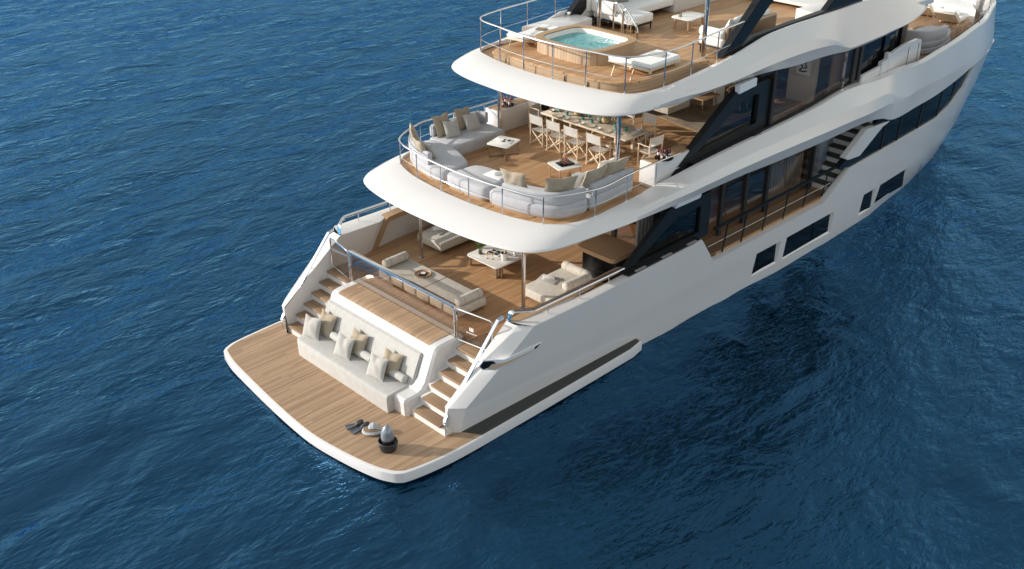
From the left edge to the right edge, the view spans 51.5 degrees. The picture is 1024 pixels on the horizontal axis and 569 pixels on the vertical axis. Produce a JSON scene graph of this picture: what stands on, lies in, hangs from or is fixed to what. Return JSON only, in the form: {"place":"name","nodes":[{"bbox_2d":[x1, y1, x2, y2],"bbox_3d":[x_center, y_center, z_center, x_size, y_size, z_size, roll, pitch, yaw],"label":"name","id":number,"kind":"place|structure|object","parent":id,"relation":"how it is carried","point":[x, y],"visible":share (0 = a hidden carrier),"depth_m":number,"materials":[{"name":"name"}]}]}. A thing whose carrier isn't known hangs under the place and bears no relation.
{"place":"outdoors","nodes":[
{"label":"outdoors","id":0,"kind":"place"},
{"bbox_2d":[485,248,500,256],"bbox_3d":[-0.478,-0.899,29.734,0.460,0.024,0.320,21,35,34],"label":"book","id":1,"kind":"object","parent":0,"point":[496,252],"visible":0.83,"depth_m":29.73,"materials":[{"name":"white paper"}]},
{"bbox_2d":[0,0,1023,568],"bbox_3d":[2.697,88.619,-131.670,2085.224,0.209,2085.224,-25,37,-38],"label":"water","id":2,"kind":"structure","parent":0,"point":[184,190],"depth_m":28.98,"materials":[{"name":"blue liquid"}]},
{"bbox_2d":[224,0,995,482],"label":"yacht","id":3,"kind":"object","parent":2,"relation":"on","point":[748,192],"visible":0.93,"depth_m":29.02,"materials":[{"name":"white paint"}]},
{"bbox_2d":[302,314,321,339],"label":"cushion","id":4,"kind":"object","parent":3,"relation":"on","point":[311,327],"visible":1,"depth_m":27.99,"materials":[{"name":"fabric"}]},
{"bbox_2d":[320,308,336,338],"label":"cushion","id":5,"kind":"object","parent":3,"relation":"on","point":[327,324],"visible":0.95,"depth_m":28.03,"materials":[{"name":"beige fabric"}]},
{"bbox_2d":[333,332,354,360],"bbox_3d":[-4.311,1.592,27.252,0.604,0.534,0.322,20,34,32],"label":"cushion","id":6,"kind":"object","parent":3,"relation":"on","point":[343,346],"visible":1,"depth_m":27.16,"materials":[{"name":"fabric"}]},
{"bbox_2d":[345,419,363,429],"bbox_3d":[-3.769,3.335,25.445,0.428,0.146,0.177,-10,30,-19],"label":"swim fin","id":7,"kind":"object","parent":3,"relation":"on","point":[359,422],"visible":1,"depth_m":25.43,"materials":[{"name":"grey rubber"}]},
{"bbox_2d":[351,327,367,358],"bbox_3d":[-3.969,1.515,27.296,0.328,0.638,0.609,-25,37,-38],"label":"cushion","id":8,"kind":"object","parent":3,"relation":"on","point":[360,342],"visible":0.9,"depth_m":27.18,"materials":[{"name":"beige fabric"}]},
{"bbox_2d":[350,421,369,433],"bbox_3d":[-3.618,3.400,25.323,0.474,0.146,0.177,-17,33,-29],"label":"swim fin","id":9,"kind":"object","parent":3,"relation":"on","point":[360,428],"visible":0.98,"depth_m":25.32,"materials":[{"name":"grey rubber"}]},
{"bbox_2d":[330,331,407,382],"bbox_3d":[-3.682,1.832,27.070,0.214,0.214,3.050,-25,37,-38],"label":"bolster","id":10,"kind":"object","parent":3,"relation":"on","point":[395,374],"visible":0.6,"depth_m":26.91,"materials":[{"name":"fabric"}]},
{"bbox_2d":[362,422,382,435],"bbox_3d":[-3.326,3.416,25.207,0.465,0.219,0.463,-25,37,-38],"label":"hat","id":11,"kind":"object","parent":3,"relation":"on","point":[373,429],"visible":0.9,"depth_m":25.14,"materials":[{"name":"white fabric"}]},
{"bbox_2d":[366,352,388,381],"bbox_3d":[-3.355,2.054,26.386,0.604,0.550,0.307,19,34,31],"label":"cushion","id":12,"kind":"object","parent":3,"relation":"on","point":[376,369],"visible":1,"depth_m":26.28,"materials":[{"name":"fabric"}]},
{"bbox_2d":[377,425,397,453],"bbox_3d":[-2.877,3.524,24.535,0.528,0.685,0.463,2,28,4],"label":"diving scooter","id":13,"kind":"object","parent":3,"relation":"on","point":[387,441],"visible":1,"depth_m":24.43,"materials":[{"name":"grey plastic"}]},
{"bbox_2d":[383,347,403,378],"bbox_3d":[-3.011,1.974,26.447,0.636,0.663,0.321,18,33,30],"label":"cushion","id":14,"kind":"object","parent":3,"relation":"on","point":[394,361],"visible":0.84,"depth_m":26.33,"materials":[{"name":"beige fabric"}]},
{"bbox_2d":[379,251,485,319],"bbox_3d":[-2.166,-0.016,28.247,1.038,0.610,3.250,-25,37,-38],"label":"daybed","id":15,"kind":"object","parent":3,"relation":"on","point":[460,296],"visible":0.88,"depth_m":28.05,"materials":[{"name":"fabric"}]},
{"bbox_2d":[415,269,430,277],"bbox_3d":[-2.397,-0.284,28.574,0.450,0.045,0.450,-25,37,-38],"label":"tray","id":16,"kind":"object","parent":15,"relation":"on","point":[417,272],"visible":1,"depth_m":28.61,"materials":[{"name":"brown wood"}]},
{"bbox_2d":[418,271,427,275],"bbox_3d":[-2.397,-0.292,28.570,0.180,0.023,0.240,8,29,15],"label":"book","id":17,"kind":"object","parent":16,"relation":"in","point":[422,273],"visible":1,"depth_m":28.55,"materials":[{"name":"white paper"}]},
{"bbox_2d":[408,134,467,183],"bbox_3d":[-2.030,-3.550,29.210,1.266,0.740,2.365,-17,33,-28],"label":"sofa module","id":18,"kind":"object","parent":3,"relation":"on","point":[450,157],"visible":0.76,"depth_m":28.75,"materials":[{"name":"white fabric"}]},
{"bbox_2d":[409,122,419,139],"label":"cushion","id":19,"kind":"object","parent":18,"relation":"on","point":[413,132],"visible":0.69,"depth_m":29.39,"materials":[{"name":"beige fabric"}]},
{"bbox_2d":[412,137,425,152],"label":"cushion","id":20,"kind":"object","parent":18,"relation":"on","point":[420,146],"visible":0.73,"depth_m":28.55,"materials":[{"name":"beige fabric"}]},
{"bbox_2d":[419,140,436,158],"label":"cushion","id":21,"kind":"object","parent":18,"relation":"on","point":[428,147],"visible":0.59,"depth_m":28.71,"materials":[{"name":"fabric"}]},
{"bbox_2d":[418,230,470,254],"bbox_3d":[-1.775,-1.556,31.100,1.752,0.610,1.050,-25,37,-38],"label":"daybed","id":22,"kind":"object","parent":3,"relation":"on","point":[446,240],"visible":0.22,"depth_m":30.61,"materials":[{"name":"fabric"}]},
{"bbox_2d":[426,225,447,234],"bbox_3d":[-2.179,-1.584,30.999,0.500,0.030,0.450,18,33,29],"label":"folded throw","id":23,"kind":"object","parent":22,"relation":"on","point":[436,232],"visible":0.76,"depth_m":30.89,"materials":[{"name":"fabric"}]},
{"bbox_2d":[433,226,442,230],"bbox_3d":[-2.165,-1.646,31.030,0.280,0.050,0.200,-6,29,-11],"label":"book","id":24,"kind":"object","parent":23,"relation":"on","point":[435,228],"visible":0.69,"depth_m":30.95,"materials":[{"name":"white paper"}]},
{"bbox_2d":[430,111,504,156],"bbox_3d":[-1.294,-4.345,30.682,2.083,0.740,1.166,-25,37,-38],"label":"sofa module","id":25,"kind":"object","parent":3,"relation":"on","point":[465,143],"visible":0.65,"depth_m":30.39,"materials":[{"name":"grey fabric"}]},
{"bbox_2d":[432,111,448,137],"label":"cushion","id":26,"kind":"object","parent":25,"relation":"on","point":[439,126],"visible":0.81,"depth_m":30.26,"materials":[{"name":"beige fabric"}]},
{"bbox_2d":[442,118,460,138],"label":"cushion","id":27,"kind":"object","parent":25,"relation":"on","point":[451,128],"visible":1,"depth_m":30.24,"materials":[{"name":"fabric"}]},
{"bbox_2d":[454,106,469,129],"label":"cushion","id":28,"kind":"object","parent":25,"relation":"on","point":[459,113],"visible":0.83,"depth_m":30.73,"materials":[{"name":"beige fabric"}]},
{"bbox_2d":[462,111,481,130],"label":"cushion","id":29,"kind":"object","parent":25,"relation":"on","point":[471,121],"visible":1,"depth_m":30.75,"materials":[{"name":"fabric"}]},
{"bbox_2d":[447,165,503,201],"bbox_3d":[-0.841,-2.696,27.960,1.190,0.425,1.523,-25,37,-38],"label":"sofa module","id":30,"kind":"object","parent":3,"relation":"on","point":[482,189],"visible":0.77,"depth_m":27.61,"materials":[{"name":"white fabric"}]},
{"bbox_2d":[483,170,502,179],"bbox_3d":[-0.409,-2.874,27.847,0.550,0.025,0.420,21,35,34],"label":"blanket","id":31,"kind":"object","parent":30,"relation":"on","point":[491,175],"visible":0.76,"depth_m":27.78,"materials":[{"name":"white fabric"}]},
{"bbox_2d":[493,171,501,174],"bbox_3d":[-0.346,-2.919,27.799,0.323,0.100,0.100,-11,30,-20],"label":"rolled towel","id":32,"kind":"object","parent":31,"relation":"on","point":[497,173],"visible":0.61,"depth_m":27.75,"materials":[{"name":"white fabric"}]},
{"bbox_2d":[467,245,526,278],"bbox_3d":[-0.406,-0.674,29.726,1.220,0.361,1.280,-25,37,-38],"label":"coffee table","id":33,"kind":"object","parent":3,"relation":"on","point":[496,264],"visible":0.77,"depth_m":29.43,"materials":[{"name":"stone"}]},
{"bbox_2d":[477,242,485,253],"bbox_3d":[-0.892,-1.056,29.578,0.343,0.448,0.359,-25,37,-38],"label":"potted plant","id":34,"kind":"object","parent":33,"relation":"on","point":[479,247],"visible":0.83,"depth_m":29.52,"materials":[{"name":"green plant"}]},
{"bbox_2d":[500,250,507,259],"bbox_3d":[-0.214,-0.852,29.311,0.224,0.344,0.224,-25,37,-38],"label":"ice bucket","id":35,"kind":"object","parent":33,"relation":"on","point":[504,254],"visible":0.92,"depth_m":29.28,"materials":[{"name":"white ceramic"}]},
{"bbox_2d":[487,136,519,160],"bbox_3d":[-0.233,-3.852,30.107,0.700,0.420,0.780,16,32,26],"label":"side table","id":36,"kind":"object","parent":3,"relation":"on","point":[493,142],"visible":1,"depth_m":30.01,"materials":[{"name":"stone"}]},
{"bbox_2d":[497,138,513,143],"bbox_3d":[-0.183,-4.055,30.021,0.400,0.015,0.340,10,30,17],"label":"book","id":37,"kind":"object","parent":36,"relation":"on","point":[506,141],"visible":1,"depth_m":29.98,"materials":[{"name":"white paper"}]},
{"bbox_2d":[485,98,539,130],"bbox_3d":[0.036,-5.196,32.288,1.820,0.712,0.540,-25,37,-38],"label":"bar cabinet","id":38,"kind":"object","parent":3,"relation":"on","point":[515,115],"visible":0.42,"depth_m":31.95,"materials":[{"name":"white wood"}]},
{"bbox_2d":[502,102,513,106],"bbox_3d":[-0.176,-5.411,31.914,0.504,0.020,0.504,-25,37,-38],"label":"tray","id":39,"kind":"object","parent":38,"relation":"on","point":[507,105],"visible":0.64,"depth_m":31.83,"materials":[{"name":"black paint"}]},
{"bbox_2d":[507,24,558,46],"bbox_3d":[0.617,-7.102,30.146,0.620,0.411,1.860,19,33,31],"label":"sun lounger","id":40,"kind":"object","parent":3,"relation":"on","point":[532,32],"visible":0.62,"depth_m":29.79,"materials":[{"name":"white fabric"}]},
{"bbox_2d":[535,27,547,30],"bbox_3d":[0.845,-7.293,30.323,0.300,0.030,0.220,14,31,25],"label":"book","id":41,"kind":"object","parent":40,"relation":"on","point":[541,29],"visible":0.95,"depth_m":30.31,"materials":[{"name":"white paper"}]},
{"bbox_2d":[490,182,586,220],"bbox_3d":[0.642,-2.225,26.765,2.485,0.730,1.130,11,30,20],"label":"sofa module","id":42,"kind":"object","parent":3,"relation":"on","point":[554,205],"visible":0.88,"depth_m":26.34,"materials":[{"name":"white fabric"}]},
{"bbox_2d":[499,167,527,187],"bbox_3d":[0.071,-2.597,26.502,0.758,0.617,0.295,18,33,30],"label":"cushion","id":43,"kind":"object","parent":42,"relation":"on","point":[515,178],"visible":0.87,"depth_m":26.36,"materials":[{"name":"beige fabric"}]},
{"bbox_2d":[544,176,577,191],"bbox_3d":[1.175,-2.411,26.157,0.877,0.644,0.295,-8,29,-15],"label":"cushion","id":44,"kind":"object","parent":42,"relation":"on","point":[559,185],"visible":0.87,"depth_m":26.01,"materials":[{"name":"beige fabric"}]},
{"bbox_2d":[571,170,589,188],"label":"cushion","id":45,"kind":"object","parent":42,"relation":"on","point":[579,180],"visible":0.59,"depth_m":26.53,"materials":[{"name":"white fabric"}]},
{"bbox_2d":[528,101,550,128],"bbox_3d":[0.828,-5.191,32.044,0.534,0.929,0.517,-24,36,-37],"label":"director chair","id":46,"kind":"object","parent":3,"relation":"on","point":[537,113],"visible":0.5,"depth_m":32.03,"materials":[{"name":"beige fabric"}]},
{"bbox_2d":[529,113,552,147],"bbox_3d":[0.848,-4.506,30.776,0.517,0.929,0.534,-25,37,-38],"label":"director chair","id":47,"kind":"object","parent":3,"relation":"on","point":[536,120],"visible":0.81,"depth_m":30.73,"materials":[{"name":"white fabric"}]},
{"bbox_2d":[546,119,570,153],"bbox_3d":[1.319,-4.280,30.357,0.517,0.929,0.534,-25,37,-38],"label":"director chair","id":48,"kind":"object","parent":3,"relation":"on","point":[554,126],"visible":0.8,"depth_m":30.32,"materials":[{"name":"beige fabric"}]},
{"bbox_2d":[526,261,593,303],"bbox_3d":[1.253,0.015,28.191,1.660,0.610,1.179,-25,37,-38],"label":"daybed","id":49,"kind":"object","parent":3,"relation":"on","point":[571,276],"visible":0.77,"depth_m":28.00,"materials":[{"name":"fabric"}]},
{"bbox_2d":[536,274,559,284],"bbox_3d":[0.967,-0.140,28.323,0.520,0.030,0.400,14,31,25],"label":"folded throw","id":50,"kind":"object","parent":49,"relation":"on","point":[552,282],"visible":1,"depth_m":28.23,"materials":[{"name":"fabric"}]},
{"bbox_2d":[543,275,554,279],"bbox_3d":[0.981,-0.186,28.314,0.300,0.060,0.180,0,28,0],"label":"book","id":51,"kind":"object","parent":50,"relation":"on","point":[548,277],"visible":1,"depth_m":28.25,"materials":[{"name":"white paper"}]},
{"bbox_2d":[547,158,582,178],"bbox_3d":[1.426,-3.055,28.630,0.760,0.420,0.680,-15,32,-25],"label":"side table","id":52,"kind":"object","parent":3,"relation":"on","point":[553,164],"visible":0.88,"depth_m":28.49,"materials":[{"name":"stone"}]},
{"bbox_2d":[555,160,574,166],"bbox_3d":[1.426,-3.252,28.524,0.420,0.024,0.340,-15,32,-25],"label":"tray","id":53,"kind":"object","parent":52,"relation":"on","point":[560,163],"visible":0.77,"depth_m":28.49,"materials":[{"name":"black paint"}]},
{"bbox_2d":[563,125,587,160],"bbox_3d":[1.797,-4.050,29.931,0.517,0.929,0.534,-25,37,-38],"label":"director chair","id":54,"kind":"object","parent":3,"relation":"on","point":[571,132],"visible":0.84,"depth_m":29.89,"materials":[{"name":"white fabric"}]},
{"bbox_2d":[535,24,636,65],"bbox_3d":[2.018,-6.590,29.209,2.120,0.410,2.480,-25,37,-38],"label":"hot tub","id":55,"kind":"object","parent":3,"relation":"on","point":[594,38],"visible":0.94,"depth_m":29.04,"materials":[{"name":"brown wood"}]},
{"bbox_2d":[541,110,647,157],"bbox_3d":[2.331,-4.374,30.757,0.980,0.720,3.240,-25,37,-38],"label":"dining table","id":56,"kind":"object","parent":3,"relation":"on","point":[608,125],"visible":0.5,"depth_m":30.35,"materials":[{"name":"brown wood"}]},
{"bbox_2d":[552,114,562,117],"bbox_3d":[1.327,-4.918,30.979,0.330,0.024,0.330,-25,37,-38],"label":"dinner plate","id":57,"kind":"object","parent":56,"relation":"on","point":[557,115],"visible":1,"depth_m":30.99,"materials":[{"name":"beige ceramic"}]},
{"bbox_2d":[568,119,578,122],"bbox_3d":[1.771,-4.706,30.587,0.330,0.024,0.330,-25,37,-38],"label":"dinner plate","id":58,"kind":"object","parent":56,"relation":"on","point":[573,120],"visible":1,"depth_m":30.60,"materials":[{"name":"beige ceramic"}]},
{"bbox_2d":[584,123,595,127],"bbox_3d":[2.215,-4.515,30.233,0.330,0.024,0.330,-25,37,-38],"label":"dinner plate","id":59,"kind":"object","parent":56,"relation":"on","point":[589,125],"visible":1,"depth_m":30.25,"materials":[{"name":"beige ceramic"}]},
{"bbox_2d":[601,116,608,123],"bbox_3d":[2.667,-4.719,30.407,0.257,0.220,0.244,-25,37,-38],"label":"gourd","id":60,"kind":"object","parent":56,"relation":"on","point":[605,120],"visible":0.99,"depth_m":30.34,"materials":[{"name":"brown wood"}]},
{"bbox_2d":[600,129,611,132],"bbox_3d":[2.643,-4.313,29.859,0.330,0.024,0.330,-25,37,-38],"label":"dinner plate","id":61,"kind":"object","parent":56,"relation":"on","point":[606,130],"visible":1,"depth_m":29.87,"materials":[{"name":"beige ceramic"}]},
{"bbox_2d":[624,131,635,135],"bbox_3d":[3.296,-4.207,29.661,0.330,0.024,0.330,-25,37,-38],"label":"dinner plate","id":62,"kind":"object","parent":56,"relation":"on","point":[628,133],"visible":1,"depth_m":29.64,"materials":[{"name":"beige ceramic"}]},
{"bbox_2d":[585,132,611,164],"bbox_3d":[2.388,-3.773,29.418,0.517,0.929,0.534,-25,37,-38],"label":"director chair","id":63,"kind":"object","parent":3,"relation":"on","point":[593,139],"visible":0.91,"depth_m":29.36,"materials":[{"name":"white fabric"}]},
{"bbox_2d":[578,233,636,282],"bbox_3d":[2.625,-0.669,29.187,1.140,0.860,1.360,-25,37,-38],"label":"bar counter","id":64,"kind":"object","parent":3,"relation":"on","point":[603,253],"visible":0.67,"depth_m":28.91,"materials":[{"name":"brown wood"}]},
{"bbox_2d":[586,167,633,210],"bbox_3d":[2.211,-2.598,27.457,1.720,0.730,1.040,-25,37,-38],"label":"sofa module","id":65,"kind":"object","parent":3,"relation":"on","point":[611,191],"visible":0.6,"depth_m":27.05,"materials":[{"name":"white fabric"}]},
{"bbox_2d":[580,164,606,187],"bbox_3d":[2.034,-2.694,26.688,0.301,0.616,0.855,22,35,35],"label":"cushion","id":66,"kind":"object","parent":65,"relation":"on","point":[592,175],"visible":0.88,"depth_m":26.51,"materials":[{"name":"beige fabric"}]},
{"bbox_2d":[598,157,616,167],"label":"cushion","id":67,"kind":"object","parent":65,"relation":"on","point":[607,161],"visible":0.34,"depth_m":27.28,"materials":[{"name":"white fabric"}]},
{"bbox_2d":[601,155,630,178],"bbox_3d":[2.634,-2.974,27.218,0.881,0.610,0.335,-25,37,-38],"label":"cushion","id":68,"kind":"object","parent":65,"relation":"on","point":[615,166],"visible":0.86,"depth_m":27.07,"materials":[{"name":"beige fabric"}]},
{"bbox_2d":[610,115,634,143],"bbox_3d":[3.245,-4.684,31.105,0.517,0.929,0.534,-25,37,-38],"label":"director chair","id":69,"kind":"object","parent":3,"relation":"on","point":[633,117],"visible":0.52,"depth_m":31.04,"materials":[{"name":"white fabric"}]},
{"bbox_2d":[620,19,637,35],"bbox_3d":[3.498,-7.648,31.770,0.420,0.420,0.420,20,34,32],"label":"side table","id":70,"kind":"object","parent":3,"relation":"on","point":[630,23],"visible":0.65,"depth_m":31.60,"materials":[{"name":"stone"}]},
{"bbox_2d":[586,0,673,33],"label":"sofa","id":71,"kind":"object","parent":3,"relation":"on","point":[640,11],"visible":0.8,"depth_m":32.53,"materials":[{"name":"white fabric"}]},
{"bbox_2d":[611,212,659,237],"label":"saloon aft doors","id":72,"kind":"structure","parent":3,"relation":"in","point":[655,216],"depth_m":29.02,"materials":[{"name":"black glass"}]},
{"bbox_2d":[608,49,680,80],"bbox_3d":[3.462,-5.856,27.695,0.800,0.546,2.130,24,37,37],"label":"sun lounger","id":73,"kind":"object","parent":3,"relation":"on","point":[649,64],"visible":0.88,"depth_m":27.55,"materials":[{"name":"white fabric"}]},
{"bbox_2d":[649,51,665,56],"bbox_3d":[3.843,-6.090,28.093,0.420,0.030,0.340,14,31,25],"label":"towel","id":74,"kind":"object","parent":73,"relation":"on","point":[660,55],"visible":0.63,"depth_m":28.02,"materials":[{"name":"fabric"}]},
{"bbox_2d":[632,112,657,148],"bbox_3d":[3.808,-4.414,30.605,0.517,0.929,0.534,-25,37,-38],"label":"director chair","id":75,"kind":"object","parent":3,"relation":"on","point":[649,118],"visible":0.85,"depth_m":30.59,"materials":[{"name":"white fabric"}]},
{"bbox_2d":[636,134,663,165],"bbox_3d":[3.819,-3.719,29.317,0.534,0.929,0.517,-21,35,-33],"label":"director chair","id":76,"kind":"object","parent":3,"relation":"on","point":[651,149],"visible":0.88,"depth_m":29.15,"materials":[{"name":"white fabric"}]},
{"bbox_2d":[639,144,688,187],"bbox_3d":[4.163,-3.187,28.566,1.700,0.712,0.520,-25,37,-38],"label":"bar cabinet","id":77,"kind":"object","parent":3,"relation":"on","point":[649,172],"visible":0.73,"depth_m":28.14,"materials":[{"name":"white wood"}]},
{"bbox_2d":[655,155,673,160],"bbox_3d":[4.024,-3.353,28.101,0.504,0.020,0.504,-25,37,-38],"label":"tray","id":78,"kind":"object","parent":77,"relation":"on","point":[658,158],"visible":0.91,"depth_m":28.06,"materials":[{"name":"black paint"}]},
{"bbox_2d":[672,11,703,31],"bbox_3d":[5.426,-8.055,32.567,0.720,0.381,1.000,23,36,36],"label":"coffee table","id":79,"kind":"object","parent":3,"relation":"on","point":[688,16],"visible":0.83,"depth_m":32.39,"materials":[{"name":"stone"}]},
{"bbox_2d":[647,91,795,131],"bbox_3d":[6.237,-5.497,33.581,4.000,0.011,4.200,-25,37,-38],"label":"deck","id":80,"kind":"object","parent":3,"relation":"on","point":[694,118],"visible":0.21,"depth_m":33.33,"materials":[{"name":"brown wood"}]},
{"bbox_2d":[655,100,689,120],"bbox_3d":[4.505,-5.707,33.519,1.120,0.418,1.900,-25,37,-38],"label":"bench","id":81,"kind":"object","parent":80,"relation":"on","point":[667,110],"visible":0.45,"depth_m":32.76,"materials":[{"name":"wood"}]},
{"bbox_2d":[693,92,719,111],"bbox_3d":[6.027,-5.844,33.797,0.900,0.421,0.800,-25,37,-38],"label":"table","id":82,"kind":"object","parent":80,"relation":"on","point":[707,96],"visible":0.52,"depth_m":33.52,"materials":[{"name":"brown wood"}]},
{"bbox_2d":[698,12,776,51],"bbox_3d":[6.496,-7.277,30.609,2.520,0.870,0.980,-25,37,-38],"label":"sofa","id":83,"kind":"object","parent":3,"relation":"on","point":[767,21],"visible":0.51,"depth_m":29.97,"materials":[{"name":"white fabric"}]},
{"bbox_2d":[725,16,741,26],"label":"cushion","id":84,"kind":"object","parent":83,"relation":"on","point":[734,21],"visible":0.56,"depth_m":29.64,"materials":[{"name":"white fabric"}]},
{"bbox_2d":[888,38,921,70],"bbox_3d":[13.086,-7.517,35.559,2.337,1.149,0.131,-25,37,-38],"label":"wing door","id":85,"kind":"structure","parent":3,"relation":"in","point":[908,52],"depth_m":35.43,"materials":[{"name":"white paint"}]},
{"bbox_2d":[906,24,950,54],"bbox_3d":[15.399,-9.297,39.592,3.296,0.850,1.452,-25,37,-38],"label":"bow sofa","id":86,"kind":"object","parent":3,"relation":"on","point":[934,38],"visible":0.7,"depth_m":38.76,"materials":[{"name":"white fabric"}]},
{"bbox_2d":[908,14,968,39],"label":"sun platform","id":87,"kind":"structure","parent":3,"relation":"on","point":[956,28],"depth_m":41.12,"materials":[{"name":"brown wood"}]},
{"bbox_2d":[922,4,943,21],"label":"sun lounger","id":88,"kind":"object","parent":87,"relation":"on","point":[929,10],"visible":0.32,"depth_m":41.63,"materials":[{"name":"white fabric"}]},
{"bbox_2d":[933,8,968,28],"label":"sun lounger","id":89,"kind":"object","parent":87,"relation":"on","point":[948,15],"visible":0.98,"depth_m":40.58,"materials":[{"name":"white fabric"}]},
{"bbox_2d":[931,0,979,22],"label":"bow bench","id":90,"kind":"object","parent":3,"relation":"on","point":[969,7],"visible":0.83,"depth_m":43.29,"materials":[{"name":"white fabric"}]}
]}

